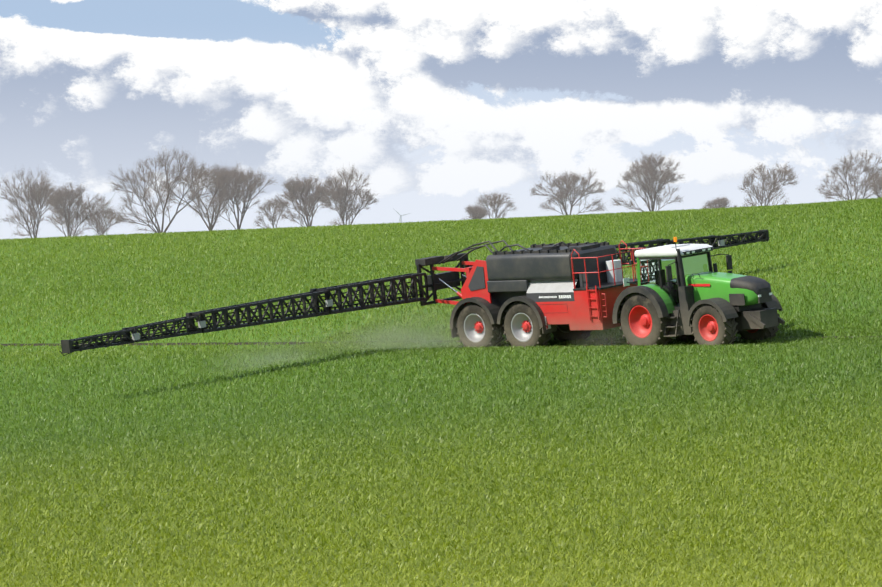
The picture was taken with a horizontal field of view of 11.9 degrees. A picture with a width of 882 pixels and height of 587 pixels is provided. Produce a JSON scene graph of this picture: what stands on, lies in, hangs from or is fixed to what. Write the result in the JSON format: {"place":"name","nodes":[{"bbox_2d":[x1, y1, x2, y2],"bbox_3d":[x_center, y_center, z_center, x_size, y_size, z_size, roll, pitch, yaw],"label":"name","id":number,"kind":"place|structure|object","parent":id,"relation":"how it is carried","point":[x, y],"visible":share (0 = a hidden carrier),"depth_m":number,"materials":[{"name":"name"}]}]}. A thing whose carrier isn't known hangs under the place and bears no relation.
{"place":"outdoors","nodes":[
{"label":"outdoors","id":0,"kind":"place"},
{"bbox_2d":[0,197,881,579],"bbox_3d":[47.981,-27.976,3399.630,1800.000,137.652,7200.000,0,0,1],"label":"ground","id":1,"kind":"structure","parent":0,"point":[208,341],"depth_m":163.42,"materials":[{"name":"green plant"}]},
{"bbox_2d":[97,192,409,234],"bbox_3d":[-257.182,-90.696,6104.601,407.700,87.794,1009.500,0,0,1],"label":"wind turbines","id":2,"kind":"object","parent":1,"relation":"on","point":[400,220],"visible":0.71,"depth_m":5606.42,"materials":[{"name":"grey metal"}]},
{"bbox_2d":[60,230,769,355],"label":"sprayer","id":3,"kind":"object","parent":1,"relation":"on","point":[535,295],"visible":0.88,"depth_m":148.22,"materials":[{"name":"metal"}]},
{"bbox_2d":[0,343,881,586],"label":"crop grass","id":4,"kind":"structure","parent":1,"relation":"on","point":[722,553],"depth_m":87.46,"materials":[{"name":"green plant"}]},
{"bbox_2d":[0,146,881,238],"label":"ridge trees","id":5,"kind":"object","parent":1,"relation":"on","point":[223,183],"visible":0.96,"depth_m":941.87,"materials":[{"name":"brown plant"}]},
{"bbox_2d":[612,237,784,345],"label":"tractor","id":6,"kind":"object","parent":1,"relation":"on","point":[681,291],"visible":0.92,"depth_m":143.65,"materials":[{"name":"metal"}]},
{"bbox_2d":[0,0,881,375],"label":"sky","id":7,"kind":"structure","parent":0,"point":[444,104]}
]}

